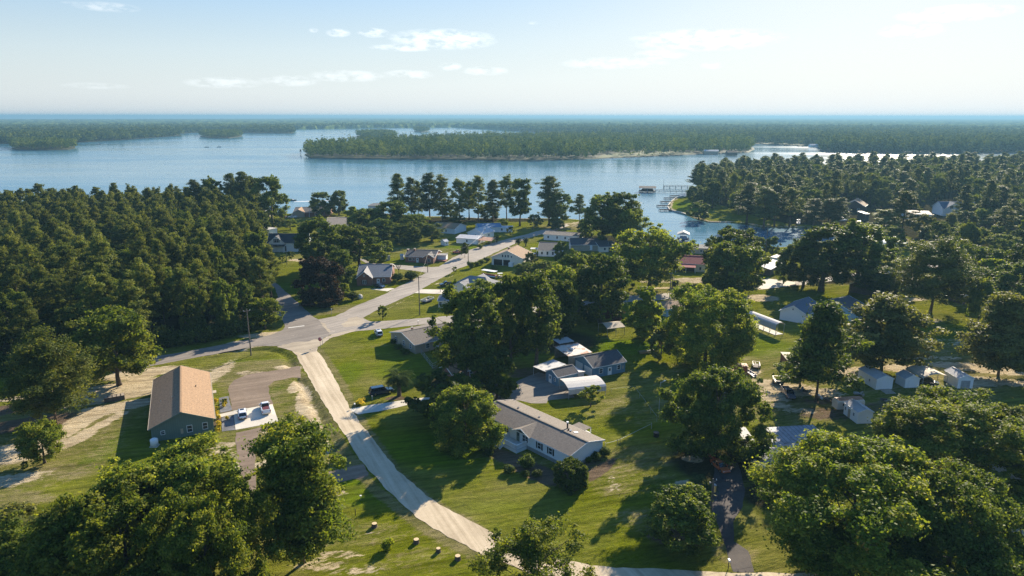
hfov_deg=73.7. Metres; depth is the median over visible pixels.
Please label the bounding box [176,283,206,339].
broadleaf tree
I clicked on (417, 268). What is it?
side road
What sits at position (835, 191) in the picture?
pine tree
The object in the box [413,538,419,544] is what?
tree stump
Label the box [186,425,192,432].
window
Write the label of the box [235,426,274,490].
dirt track
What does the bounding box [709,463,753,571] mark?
tarmac driveway
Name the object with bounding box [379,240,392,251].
broadleaf tree
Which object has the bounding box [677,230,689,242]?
boat lift
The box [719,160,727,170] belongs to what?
pine tree
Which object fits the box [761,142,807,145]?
clearing
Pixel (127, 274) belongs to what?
pine tree
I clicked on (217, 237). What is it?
broadleaf tree
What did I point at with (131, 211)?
pine tree
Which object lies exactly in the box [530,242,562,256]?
white cottage
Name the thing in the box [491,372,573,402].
concrete yard
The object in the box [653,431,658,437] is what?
fire drum
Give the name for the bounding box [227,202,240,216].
pine tree
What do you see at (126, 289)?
pine tree
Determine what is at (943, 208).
lake house
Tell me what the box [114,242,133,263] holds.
broadleaf tree
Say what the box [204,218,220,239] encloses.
pine tree
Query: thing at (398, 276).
shrub
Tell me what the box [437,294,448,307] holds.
hip cottage
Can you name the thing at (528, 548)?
broadleaf tree
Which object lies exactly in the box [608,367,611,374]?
door
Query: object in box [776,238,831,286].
broadleaf tree
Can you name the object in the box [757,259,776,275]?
open metal-roofed shed
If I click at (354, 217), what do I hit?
broadleaf tree
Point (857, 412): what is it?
white shed
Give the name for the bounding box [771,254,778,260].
cove shed
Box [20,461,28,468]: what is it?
shrub
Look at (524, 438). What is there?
window
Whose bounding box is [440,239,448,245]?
garden shed
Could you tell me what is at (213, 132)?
islet
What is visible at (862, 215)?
pump shed
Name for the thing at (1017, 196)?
broadleaf tree
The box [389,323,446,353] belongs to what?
tan house
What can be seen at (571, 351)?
open shed
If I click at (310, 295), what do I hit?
broadleaf tree
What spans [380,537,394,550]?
shrub
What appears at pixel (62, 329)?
broadleaf tree
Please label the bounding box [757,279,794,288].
house yard
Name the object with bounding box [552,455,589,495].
tree
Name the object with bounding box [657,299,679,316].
pale house
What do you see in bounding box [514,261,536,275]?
broadleaf tree
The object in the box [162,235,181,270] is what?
pine tree
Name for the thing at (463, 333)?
broadleaf tree
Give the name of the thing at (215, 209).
pine tree
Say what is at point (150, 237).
pine tree
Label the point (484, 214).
broadleaf tree
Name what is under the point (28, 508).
shrub
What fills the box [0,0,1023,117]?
sky
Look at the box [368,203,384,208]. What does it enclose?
shore pavilion
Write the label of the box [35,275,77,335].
pine tree
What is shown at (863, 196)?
broadleaf tree
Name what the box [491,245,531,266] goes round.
cream house
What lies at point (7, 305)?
broadleaf tree
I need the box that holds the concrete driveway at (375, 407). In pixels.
[350,397,429,413]
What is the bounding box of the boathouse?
[901,210,932,219]
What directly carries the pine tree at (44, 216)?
on the ground at (610, 506)
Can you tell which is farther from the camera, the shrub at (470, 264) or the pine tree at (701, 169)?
the pine tree at (701, 169)
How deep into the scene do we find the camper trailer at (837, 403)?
155.25 m
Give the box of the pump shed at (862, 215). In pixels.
[857,211,869,220]
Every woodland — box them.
[0,122,1023,152]
[0,182,264,228]
[302,129,756,157]
[707,151,1023,185]
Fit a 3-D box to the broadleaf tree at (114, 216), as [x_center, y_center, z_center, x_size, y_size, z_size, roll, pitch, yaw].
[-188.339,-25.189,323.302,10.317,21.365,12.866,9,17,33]
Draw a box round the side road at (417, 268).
[360,259,436,272]
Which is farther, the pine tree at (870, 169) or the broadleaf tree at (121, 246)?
the pine tree at (870, 169)
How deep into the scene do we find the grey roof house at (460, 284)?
258.76 m
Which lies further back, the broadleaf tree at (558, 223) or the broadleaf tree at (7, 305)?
the broadleaf tree at (558, 223)
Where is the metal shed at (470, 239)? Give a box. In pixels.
[456,234,495,243]
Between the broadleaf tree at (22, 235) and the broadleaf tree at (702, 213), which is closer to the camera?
the broadleaf tree at (22, 235)
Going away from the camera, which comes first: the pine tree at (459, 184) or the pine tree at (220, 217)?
the pine tree at (220, 217)
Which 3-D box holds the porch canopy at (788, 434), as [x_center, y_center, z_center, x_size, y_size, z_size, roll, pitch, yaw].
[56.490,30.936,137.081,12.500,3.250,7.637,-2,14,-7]
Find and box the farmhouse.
[266,233,311,251]
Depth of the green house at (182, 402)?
147.88 m
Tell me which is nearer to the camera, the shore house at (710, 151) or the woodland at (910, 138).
the shore house at (710, 151)
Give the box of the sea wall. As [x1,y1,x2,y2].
[667,196,686,214]
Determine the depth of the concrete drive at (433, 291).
260.83 m
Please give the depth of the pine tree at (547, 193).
409.20 m
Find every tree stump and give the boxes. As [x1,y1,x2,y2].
[371,522,377,528]
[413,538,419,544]
[436,547,440,553]
[454,554,460,561]
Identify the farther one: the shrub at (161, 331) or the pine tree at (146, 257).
the pine tree at (146, 257)
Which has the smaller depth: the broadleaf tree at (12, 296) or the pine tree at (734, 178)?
the broadleaf tree at (12, 296)
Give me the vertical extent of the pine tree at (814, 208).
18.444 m
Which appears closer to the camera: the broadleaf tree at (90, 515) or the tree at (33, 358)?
the broadleaf tree at (90, 515)
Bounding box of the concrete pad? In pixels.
[233,404,277,429]
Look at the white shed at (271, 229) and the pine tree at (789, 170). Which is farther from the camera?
the pine tree at (789, 170)
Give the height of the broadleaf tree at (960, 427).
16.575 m
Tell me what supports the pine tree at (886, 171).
on the ground at (610, 506)
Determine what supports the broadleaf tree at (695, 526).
on the ground at (610, 506)
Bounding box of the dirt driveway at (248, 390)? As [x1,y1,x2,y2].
[228,366,300,409]
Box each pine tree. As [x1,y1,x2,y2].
[0,220,19,237]
[0,234,17,275]
[0,245,14,293]
[0,263,32,301]
[1,226,17,237]
[5,210,22,233]
[6,235,31,275]
[7,297,54,348]
[9,210,24,237]
[9,266,44,305]
[12,210,27,237]
[12,235,28,245]
[17,244,38,310]
[17,263,34,303]
[20,215,39,236]
[20,219,43,248]
[25,225,47,258]
[27,263,59,334]
[31,209,43,229]
[31,245,43,264]
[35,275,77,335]
[38,232,52,256]
[39,209,51,235]
[39,254,76,306]
[41,218,62,241]
[41,242,54,264]
[44,268,77,307]
[47,222,70,238]
[49,242,82,310]
[51,239,78,296]
[53,227,76,260]
[55,207,62,216]
[56,206,74,227]
[62,201,86,227]
[64,275,113,325]
[68,212,87,233]
[69,270,93,314]
[70,235,91,271]
[71,215,86,238]
[77,202,91,219]
[78,232,92,262]
[78,255,110,279]
[80,219,99,243]
[80,233,115,276]
[81,272,123,320]
[85,224,95,244]
[89,206,100,224]
[89,262,114,303]
[90,232,114,255]
[96,223,111,242]
[97,211,114,241]
[100,207,112,216]
[100,247,114,256]
[107,226,129,250]
[107,252,130,274]
[108,261,124,278]
[110,219,130,243]
[110,279,153,329]
[111,214,132,229]
[111,220,125,242]
[114,269,146,315]
[122,208,135,222]
[125,206,136,224]
[126,221,146,262]
[127,261,163,332]
[129,215,144,239]
[129,256,155,319]
[132,236,152,266]
[133,215,157,244]
[135,248,156,307]
[139,210,152,230]
[143,229,164,266]
[144,204,151,218]
[147,264,173,324]
[149,228,168,266]
[149,238,170,267]
[150,206,158,224]
[151,201,158,217]
[153,207,174,229]
[155,215,165,231]
[155,215,175,232]
[156,229,167,262]
[158,205,176,227]
[160,267,201,322]
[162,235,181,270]
[165,231,186,268]
[168,263,188,322]
[173,218,195,237]
[176,244,199,270]
[177,206,196,222]
[177,224,192,260]
[180,211,194,237]
[185,244,211,291]
[185,258,212,317]
[186,179,200,202]
[186,197,194,214]
[190,202,199,218]
[190,228,211,257]
[191,234,201,245]
[194,226,219,264]
[198,200,214,217]
[198,253,217,318]
[203,238,221,277]
[204,214,222,234]
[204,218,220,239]
[210,204,221,214]
[210,213,224,231]
[215,230,244,266]
[217,217,243,255]
[217,267,240,301]
[220,235,246,273]
[222,173,235,195]
[222,209,233,221]
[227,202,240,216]
[232,171,251,198]
[234,252,251,299]
[236,198,249,211]
[236,212,251,247]
[241,208,247,228]
[241,255,273,310]
[243,209,267,244]
[246,217,260,232]
[248,176,263,202]
[248,257,275,295]
[252,225,266,242]
[260,244,281,296]
[386,173,406,203]
[402,177,418,222]
[409,181,423,212]
[416,171,439,223]
[431,173,452,221]
[444,178,470,220]
[463,181,475,219]
[466,175,489,222]
[483,179,502,222]
[492,174,520,219]
[534,176,564,223]
[573,194,585,221]
[685,169,700,182]
[689,164,702,184]
[695,164,707,186]
[702,169,713,183]
[712,166,724,177]
[713,168,729,204]
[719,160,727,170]
[723,168,731,199]
[724,172,742,196]
[726,163,735,169]
[734,182,762,224]
[738,169,749,189]
[741,172,755,189]
[750,185,780,228]
[752,163,761,168]
[753,173,769,186]
[762,159,774,173]
[762,166,774,177]
[765,169,778,188]
[767,184,791,226]
[771,175,786,187]
[774,165,783,179]
[780,164,790,175]
[780,186,805,226]
[781,173,791,185]
[782,166,796,179]
[786,181,800,197]
[790,175,804,193]
[795,169,808,194]
[802,198,826,228]
[808,170,821,185]
[810,176,822,188]
[810,182,824,200]
[818,198,836,222]
[819,164,831,181]
[820,181,831,202]
[826,179,844,209]
[828,170,843,196]
[828,197,852,226]
[831,170,845,194]
[841,170,849,196]
[845,172,856,192]
[846,163,860,173]
[848,172,870,198]
[864,167,878,174]
[866,173,878,202]
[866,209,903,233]
[868,234,995,312]
[880,167,892,177]
[888,190,927,231]
[896,164,913,181]
[896,171,911,182]
[900,178,920,202]
[912,167,923,182]
[922,167,933,186]
[942,171,950,197]
[943,169,960,200]
[952,165,967,196]
[952,184,974,210]
[979,173,991,195]
[980,179,1001,209]
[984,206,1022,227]
[992,184,1016,206]
[998,170,1018,186]
[999,174,1012,190]
[1000,173,1013,186]
[1001,199,1023,217]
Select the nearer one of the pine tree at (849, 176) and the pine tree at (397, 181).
the pine tree at (397, 181)
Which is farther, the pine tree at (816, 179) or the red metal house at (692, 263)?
the pine tree at (816, 179)
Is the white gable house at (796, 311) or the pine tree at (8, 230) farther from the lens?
the pine tree at (8, 230)
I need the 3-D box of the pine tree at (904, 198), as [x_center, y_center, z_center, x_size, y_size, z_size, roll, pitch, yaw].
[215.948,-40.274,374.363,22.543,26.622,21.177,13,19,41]
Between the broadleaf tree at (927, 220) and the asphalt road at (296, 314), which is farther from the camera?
the broadleaf tree at (927, 220)
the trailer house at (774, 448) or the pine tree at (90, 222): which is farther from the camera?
the pine tree at (90, 222)
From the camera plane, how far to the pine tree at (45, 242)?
255.86 m
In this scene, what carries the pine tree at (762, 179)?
on the ground at (610, 506)
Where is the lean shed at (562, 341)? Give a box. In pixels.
[553,337,573,346]
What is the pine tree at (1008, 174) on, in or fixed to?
on the ground at (610, 506)
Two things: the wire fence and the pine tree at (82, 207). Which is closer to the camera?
the wire fence
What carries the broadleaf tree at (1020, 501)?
on the ground at (610, 506)
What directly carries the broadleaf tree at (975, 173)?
on the ground at (610, 506)
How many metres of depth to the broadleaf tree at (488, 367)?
158.12 m
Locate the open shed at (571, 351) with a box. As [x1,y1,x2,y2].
[554,343,591,364]
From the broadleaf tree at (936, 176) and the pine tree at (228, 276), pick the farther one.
the broadleaf tree at (936, 176)
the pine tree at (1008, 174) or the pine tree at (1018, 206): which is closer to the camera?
the pine tree at (1018, 206)
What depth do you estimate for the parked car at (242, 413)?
150.35 m
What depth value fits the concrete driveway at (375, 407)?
156.95 m
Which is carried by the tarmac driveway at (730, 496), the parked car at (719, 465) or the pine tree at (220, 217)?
the parked car at (719, 465)
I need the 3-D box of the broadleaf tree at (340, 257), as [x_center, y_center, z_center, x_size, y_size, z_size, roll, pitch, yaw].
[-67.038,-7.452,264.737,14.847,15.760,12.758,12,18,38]
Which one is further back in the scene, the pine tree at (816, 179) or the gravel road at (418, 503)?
the pine tree at (816, 179)
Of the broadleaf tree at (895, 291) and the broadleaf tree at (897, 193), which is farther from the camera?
the broadleaf tree at (897, 193)
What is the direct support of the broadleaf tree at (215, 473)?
on the ground at (610, 506)
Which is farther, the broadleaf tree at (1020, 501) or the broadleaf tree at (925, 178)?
the broadleaf tree at (925, 178)
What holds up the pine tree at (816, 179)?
on the ground at (610, 506)
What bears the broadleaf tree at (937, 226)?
on the ground at (610, 506)
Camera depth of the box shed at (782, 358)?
185.43 m
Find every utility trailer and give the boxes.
[751,361,760,368]
[772,376,783,385]
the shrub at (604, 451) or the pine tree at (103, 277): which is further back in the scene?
the pine tree at (103, 277)
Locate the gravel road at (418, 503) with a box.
[294,349,826,575]
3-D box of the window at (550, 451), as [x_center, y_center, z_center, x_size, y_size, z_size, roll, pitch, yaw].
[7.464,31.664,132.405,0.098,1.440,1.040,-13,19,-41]
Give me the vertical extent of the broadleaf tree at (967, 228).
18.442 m
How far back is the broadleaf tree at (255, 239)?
272.38 m
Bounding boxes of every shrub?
[0,499,41,522]
[19,508,51,526]
[147,327,159,345]
[152,324,173,347]
[238,314,256,332]
[254,312,268,326]
[346,291,358,299]
[354,397,365,404]
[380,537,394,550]
[391,273,402,280]
[394,344,402,348]
[400,348,409,354]
[403,270,418,279]
[467,261,474,267]
[481,449,492,456]
[503,464,515,473]
[517,453,534,468]
[521,469,529,476]
[531,469,542,476]
[585,456,593,462]
[591,450,601,460]
[599,445,611,456]
[671,278,679,286]
[688,472,718,503]
[700,274,712,287]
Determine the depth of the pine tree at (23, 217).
303.94 m
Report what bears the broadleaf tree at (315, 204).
on the ground at (610, 506)
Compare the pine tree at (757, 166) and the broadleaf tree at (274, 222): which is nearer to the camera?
the broadleaf tree at (274, 222)
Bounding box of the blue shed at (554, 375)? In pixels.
[545,364,584,386]
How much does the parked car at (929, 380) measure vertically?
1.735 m
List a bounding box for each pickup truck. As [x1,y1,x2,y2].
[259,401,270,413]
[439,281,450,286]
[780,386,795,398]
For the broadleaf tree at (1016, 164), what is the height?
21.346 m
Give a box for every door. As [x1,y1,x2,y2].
[516,431,519,440]
[576,360,582,369]
[584,365,591,375]
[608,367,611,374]
[847,408,850,417]
[879,381,889,389]
[908,380,914,387]
[960,381,970,387]
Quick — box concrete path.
[218,411,233,416]
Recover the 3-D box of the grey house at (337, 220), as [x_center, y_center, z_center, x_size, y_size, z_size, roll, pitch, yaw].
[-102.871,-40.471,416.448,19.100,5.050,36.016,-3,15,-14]
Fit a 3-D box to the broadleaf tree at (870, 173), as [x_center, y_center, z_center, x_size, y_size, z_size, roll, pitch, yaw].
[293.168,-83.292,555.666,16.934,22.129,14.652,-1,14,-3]
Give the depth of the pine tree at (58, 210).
326.03 m
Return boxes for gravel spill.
[277,329,355,352]
[321,322,330,331]
[342,316,365,326]
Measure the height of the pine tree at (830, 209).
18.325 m
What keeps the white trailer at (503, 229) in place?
on the ground at (610, 506)
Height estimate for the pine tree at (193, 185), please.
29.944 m
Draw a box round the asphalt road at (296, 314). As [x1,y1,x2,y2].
[113,282,330,373]
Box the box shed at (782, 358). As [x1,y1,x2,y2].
[780,352,789,361]
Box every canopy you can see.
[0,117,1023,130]
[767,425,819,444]
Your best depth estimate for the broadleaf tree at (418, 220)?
368.25 m
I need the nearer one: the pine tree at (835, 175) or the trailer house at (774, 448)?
the trailer house at (774, 448)
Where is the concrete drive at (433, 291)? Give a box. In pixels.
[415,289,442,293]
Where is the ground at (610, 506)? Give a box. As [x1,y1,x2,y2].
[0,176,1023,575]
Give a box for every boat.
[420,296,433,302]
[482,269,497,277]
[638,350,658,353]
[747,370,756,376]
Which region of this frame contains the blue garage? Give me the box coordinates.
[573,349,626,376]
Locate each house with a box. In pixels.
[147,365,215,440]
[293,206,332,216]
[327,217,347,226]
[355,264,394,285]
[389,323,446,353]
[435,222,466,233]
[454,273,501,292]
[466,225,493,236]
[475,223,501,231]
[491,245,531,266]
[568,238,608,250]
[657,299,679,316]
[677,255,705,271]
[690,244,711,253]
[703,150,718,153]
[725,151,737,154]
[751,442,799,468]
[778,297,815,323]
[808,144,817,147]
[828,295,866,320]
[846,198,867,211]
[849,282,877,295]
[932,201,974,215]
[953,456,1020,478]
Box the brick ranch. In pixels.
[404,248,447,263]
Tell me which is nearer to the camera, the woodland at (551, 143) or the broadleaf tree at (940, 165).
the broadleaf tree at (940, 165)
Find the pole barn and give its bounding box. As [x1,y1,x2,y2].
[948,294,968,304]
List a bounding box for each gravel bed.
[219,396,231,412]
[221,415,234,430]
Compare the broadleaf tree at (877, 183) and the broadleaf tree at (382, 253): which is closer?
the broadleaf tree at (382, 253)
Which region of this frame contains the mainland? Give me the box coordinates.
[0,117,1023,153]
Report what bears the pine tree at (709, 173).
on the ground at (610, 506)
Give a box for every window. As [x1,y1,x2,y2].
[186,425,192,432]
[202,422,207,429]
[522,434,527,443]
[548,447,552,454]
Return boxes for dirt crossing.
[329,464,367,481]
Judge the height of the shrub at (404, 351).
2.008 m
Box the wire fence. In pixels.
[605,423,651,446]
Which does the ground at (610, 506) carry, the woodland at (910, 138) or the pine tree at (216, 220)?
the pine tree at (216, 220)
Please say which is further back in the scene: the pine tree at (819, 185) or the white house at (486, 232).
the pine tree at (819, 185)
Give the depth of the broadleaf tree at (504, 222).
415.47 m
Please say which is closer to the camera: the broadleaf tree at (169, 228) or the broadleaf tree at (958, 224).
the broadleaf tree at (169, 228)
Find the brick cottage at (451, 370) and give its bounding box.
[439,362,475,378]
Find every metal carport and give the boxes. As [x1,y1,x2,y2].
[533,359,565,379]
[559,375,605,398]
[598,321,624,336]
[747,311,784,335]
[905,365,947,385]
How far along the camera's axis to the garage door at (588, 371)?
176.32 m
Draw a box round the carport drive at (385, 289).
[373,288,393,290]
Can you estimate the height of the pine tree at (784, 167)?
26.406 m
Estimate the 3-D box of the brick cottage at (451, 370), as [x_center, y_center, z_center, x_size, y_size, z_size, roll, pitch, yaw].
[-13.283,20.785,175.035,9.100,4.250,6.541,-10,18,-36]
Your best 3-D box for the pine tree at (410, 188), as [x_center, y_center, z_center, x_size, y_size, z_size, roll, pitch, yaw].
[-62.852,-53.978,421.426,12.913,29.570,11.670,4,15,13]
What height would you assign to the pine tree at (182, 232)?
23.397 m
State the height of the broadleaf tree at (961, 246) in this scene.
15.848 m
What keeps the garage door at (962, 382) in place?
in the white shed at (957, 378)
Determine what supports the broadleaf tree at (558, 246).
on the ground at (610, 506)
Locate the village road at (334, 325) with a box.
[318,224,932,333]
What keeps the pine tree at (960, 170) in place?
on the ground at (610, 506)
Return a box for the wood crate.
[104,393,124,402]
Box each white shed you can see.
[266,227,277,234]
[843,399,874,423]
[858,365,895,393]
[895,369,920,387]
[943,367,974,387]
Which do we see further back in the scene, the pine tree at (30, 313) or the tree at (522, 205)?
the tree at (522, 205)
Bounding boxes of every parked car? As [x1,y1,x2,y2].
[237,408,247,419]
[368,385,393,395]
[373,283,384,287]
[374,329,382,336]
[710,459,730,472]
[918,376,938,385]
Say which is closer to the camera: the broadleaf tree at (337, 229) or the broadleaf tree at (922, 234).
the broadleaf tree at (337, 229)
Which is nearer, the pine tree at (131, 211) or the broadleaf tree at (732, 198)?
the pine tree at (131, 211)
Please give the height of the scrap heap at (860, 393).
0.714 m
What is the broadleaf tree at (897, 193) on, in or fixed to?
on the ground at (610, 506)
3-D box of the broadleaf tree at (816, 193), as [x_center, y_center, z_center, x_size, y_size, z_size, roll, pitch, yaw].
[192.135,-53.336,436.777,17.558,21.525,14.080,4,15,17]
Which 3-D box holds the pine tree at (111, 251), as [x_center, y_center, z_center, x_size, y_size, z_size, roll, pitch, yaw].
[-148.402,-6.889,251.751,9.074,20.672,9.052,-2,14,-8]
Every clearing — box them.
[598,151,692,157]
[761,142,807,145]
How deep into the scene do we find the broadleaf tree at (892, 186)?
515.39 m
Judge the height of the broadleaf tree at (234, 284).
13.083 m
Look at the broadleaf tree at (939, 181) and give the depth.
529.37 m
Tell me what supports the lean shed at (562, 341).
on the ground at (610, 506)
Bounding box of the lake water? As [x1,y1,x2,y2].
[0,116,1017,247]
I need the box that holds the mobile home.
[491,399,604,462]
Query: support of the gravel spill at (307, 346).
on the village road at (334, 325)
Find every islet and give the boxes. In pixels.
[8,135,77,149]
[198,128,242,137]
[355,128,396,138]
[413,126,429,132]
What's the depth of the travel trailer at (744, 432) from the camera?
138.10 m
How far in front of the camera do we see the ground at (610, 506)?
149.66 m
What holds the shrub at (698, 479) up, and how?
on the ground at (610, 506)
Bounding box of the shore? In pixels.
[305,147,753,160]
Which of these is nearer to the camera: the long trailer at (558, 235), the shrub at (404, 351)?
the shrub at (404, 351)
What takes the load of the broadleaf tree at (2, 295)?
on the ground at (610, 506)
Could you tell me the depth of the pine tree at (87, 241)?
258.79 m
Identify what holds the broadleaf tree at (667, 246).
on the ground at (610, 506)
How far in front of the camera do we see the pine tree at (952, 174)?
538.42 m
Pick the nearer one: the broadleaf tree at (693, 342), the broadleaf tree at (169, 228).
the broadleaf tree at (693, 342)
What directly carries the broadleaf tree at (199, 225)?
on the ground at (610, 506)
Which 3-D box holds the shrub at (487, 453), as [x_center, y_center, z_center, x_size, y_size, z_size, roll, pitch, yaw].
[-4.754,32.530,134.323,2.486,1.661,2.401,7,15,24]
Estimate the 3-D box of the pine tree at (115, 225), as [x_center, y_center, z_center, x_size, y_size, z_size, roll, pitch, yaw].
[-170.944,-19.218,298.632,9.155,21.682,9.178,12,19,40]
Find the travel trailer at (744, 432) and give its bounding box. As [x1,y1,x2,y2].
[738,427,752,445]
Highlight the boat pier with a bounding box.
[639,186,687,192]
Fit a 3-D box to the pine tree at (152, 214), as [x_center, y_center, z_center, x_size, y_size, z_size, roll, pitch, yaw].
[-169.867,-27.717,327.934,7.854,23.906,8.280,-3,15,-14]
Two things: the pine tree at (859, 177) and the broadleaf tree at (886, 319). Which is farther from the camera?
the pine tree at (859, 177)
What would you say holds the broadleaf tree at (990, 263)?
on the ground at (610, 506)
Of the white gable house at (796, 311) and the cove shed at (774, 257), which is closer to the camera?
the white gable house at (796, 311)
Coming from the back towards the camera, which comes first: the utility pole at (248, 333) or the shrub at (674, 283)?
the shrub at (674, 283)
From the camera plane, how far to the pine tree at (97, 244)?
229.81 m
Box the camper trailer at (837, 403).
[832,396,864,409]
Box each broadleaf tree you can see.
[0,293,17,312]
[0,296,30,351]
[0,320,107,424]
[0,453,213,575]
[0,509,82,575]
[3,289,37,340]
[9,415,67,466]
[20,230,34,243]
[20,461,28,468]
[51,304,82,337]
[58,304,165,385]
[75,431,263,575]
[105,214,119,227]
[108,277,120,301]
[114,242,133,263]
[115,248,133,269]
[123,479,279,575]
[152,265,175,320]
[158,224,173,238]
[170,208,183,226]
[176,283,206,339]
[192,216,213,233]
[192,220,209,237]
[197,175,224,194]
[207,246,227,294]
[209,277,239,333]
[211,229,229,268]
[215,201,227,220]
[215,259,244,283]
[227,279,254,316]
[229,282,246,318]
[238,410,360,566]
[240,246,271,291]
[241,231,262,255]
[243,297,285,329]
[244,230,266,252]
[248,174,291,219]
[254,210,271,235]
[269,218,285,229]
[278,254,285,260]
[279,218,299,229]
[287,251,295,259]
[291,256,345,308]
[292,214,342,273]
[306,192,334,215]
[316,224,364,256]
[325,249,358,286]
[328,190,348,214]
[331,222,388,270]
[339,283,349,299]
[342,206,356,216]
[346,210,363,226]
[347,208,382,234]
[365,218,396,239]
[366,200,412,233]
[370,250,389,261]
[377,305,386,318]
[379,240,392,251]
[382,367,413,395]
[390,223,420,245]
[397,213,430,239]
[401,368,462,421]
[420,223,445,240]
[423,279,501,374]
[424,383,507,458]
[436,204,463,219]
[442,318,469,356]
[447,215,466,224]
[453,371,484,410]
[458,278,513,329]
[464,510,597,575]
[469,345,518,399]
[475,205,499,219]
[480,274,541,363]
[497,218,509,224]
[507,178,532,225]
[513,269,564,368]
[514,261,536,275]
[524,252,538,263]
[527,214,543,226]
[530,260,553,271]
[537,276,579,339]
[541,191,575,220]
[541,264,580,325]
[547,217,564,229]
[551,248,604,312]
[552,240,567,260]
[571,252,631,322]
[576,219,594,237]
[577,385,604,406]
[579,192,619,239]
[595,191,644,243]
[603,309,624,321]
[610,222,702,286]
[611,207,649,244]
[620,285,664,342]
[641,482,720,557]
[645,326,678,359]
[656,364,779,465]
[660,282,760,372]
[686,185,701,202]
[686,201,709,219]
[696,187,713,201]
[698,178,716,190]
[700,240,771,294]
[701,181,725,207]
[701,225,765,278]
[726,175,742,198]
[728,191,751,211]
[743,427,971,575]
[749,236,767,249]
[763,236,781,254]
[774,250,794,282]
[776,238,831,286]
[785,195,800,218]
[785,221,869,291]
[799,184,812,212]
[800,189,825,220]
[810,164,822,174]
[814,521,858,575]
[822,174,831,189]
[825,218,901,276]
[838,291,951,371]
[845,174,864,199]
[850,261,899,298]
[855,178,869,198]
[864,383,1023,501]
[865,172,879,197]
[866,179,882,204]
[873,187,893,207]
[877,179,892,199]
[879,450,1023,575]
[880,274,901,296]
[881,175,895,182]
[884,225,908,247]
[886,182,902,204]
[895,182,908,205]
[897,158,907,166]
[910,215,936,232]
[914,181,928,202]
[915,224,943,239]
[920,173,927,183]
[924,182,939,198]
[924,220,949,243]
[926,166,937,173]
[926,176,947,202]
[932,174,944,181]
[936,163,943,172]
[941,212,959,229]
[947,222,962,235]
[950,209,971,217]
[951,225,990,244]
[951,289,1023,376]
[955,242,983,260]
[956,176,975,197]
[956,210,980,226]
[956,220,982,254]
[958,193,981,210]
[961,244,1009,289]
[964,276,999,320]
[966,258,1009,290]
[968,201,1005,221]
[970,178,988,196]
[971,171,980,182]
[971,208,996,226]
[977,249,1015,266]
[978,401,1023,477]
[982,233,1022,249]
[983,259,1023,296]
[988,225,1007,235]
[990,238,1015,251]
[993,163,999,172]
[997,215,1013,233]
[1005,242,1023,285]
[1006,532,1023,560]
[1007,193,1021,200]
[1008,229,1023,243]
[1009,186,1022,199]
[1010,495,1023,533]
[1012,161,1021,168]
[1015,171,1023,186]
[1016,199,1023,222]
[1018,220,1023,238]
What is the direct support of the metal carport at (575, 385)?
on the ground at (610, 506)
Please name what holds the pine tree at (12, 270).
on the ground at (610, 506)
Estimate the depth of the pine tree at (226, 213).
336.44 m
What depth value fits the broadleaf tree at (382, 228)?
365.58 m
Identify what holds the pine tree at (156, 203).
on the ground at (610, 506)
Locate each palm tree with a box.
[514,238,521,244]
[522,237,528,246]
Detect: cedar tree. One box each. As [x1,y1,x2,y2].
[460,242,468,254]
[771,299,874,401]
[773,341,816,384]
[882,237,903,257]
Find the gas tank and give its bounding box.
[149,437,159,447]
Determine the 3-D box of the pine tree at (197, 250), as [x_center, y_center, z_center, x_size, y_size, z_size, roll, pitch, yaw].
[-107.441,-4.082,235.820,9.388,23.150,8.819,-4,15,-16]
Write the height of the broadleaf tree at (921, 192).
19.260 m
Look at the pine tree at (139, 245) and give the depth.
241.32 m
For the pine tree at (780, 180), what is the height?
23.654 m
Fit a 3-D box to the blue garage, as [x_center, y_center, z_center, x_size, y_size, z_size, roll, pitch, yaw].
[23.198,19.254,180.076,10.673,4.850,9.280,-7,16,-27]
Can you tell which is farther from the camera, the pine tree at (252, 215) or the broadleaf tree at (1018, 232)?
the broadleaf tree at (1018, 232)
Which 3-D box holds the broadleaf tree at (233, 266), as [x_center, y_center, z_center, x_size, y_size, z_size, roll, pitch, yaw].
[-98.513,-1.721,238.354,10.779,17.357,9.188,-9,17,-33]
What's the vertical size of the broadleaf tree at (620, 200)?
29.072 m
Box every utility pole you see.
[243,309,251,355]
[416,276,420,314]
[709,478,716,511]
[763,223,769,275]
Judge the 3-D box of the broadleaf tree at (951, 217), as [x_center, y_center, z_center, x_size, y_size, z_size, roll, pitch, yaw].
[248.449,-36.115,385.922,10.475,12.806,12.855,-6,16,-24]
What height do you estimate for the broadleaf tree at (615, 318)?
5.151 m
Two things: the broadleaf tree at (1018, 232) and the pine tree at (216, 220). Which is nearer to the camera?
the pine tree at (216, 220)
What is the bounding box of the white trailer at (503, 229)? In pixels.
[497,226,511,231]
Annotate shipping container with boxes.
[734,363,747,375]
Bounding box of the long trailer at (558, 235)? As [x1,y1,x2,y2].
[543,230,582,240]
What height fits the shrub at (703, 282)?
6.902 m
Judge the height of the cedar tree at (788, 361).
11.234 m

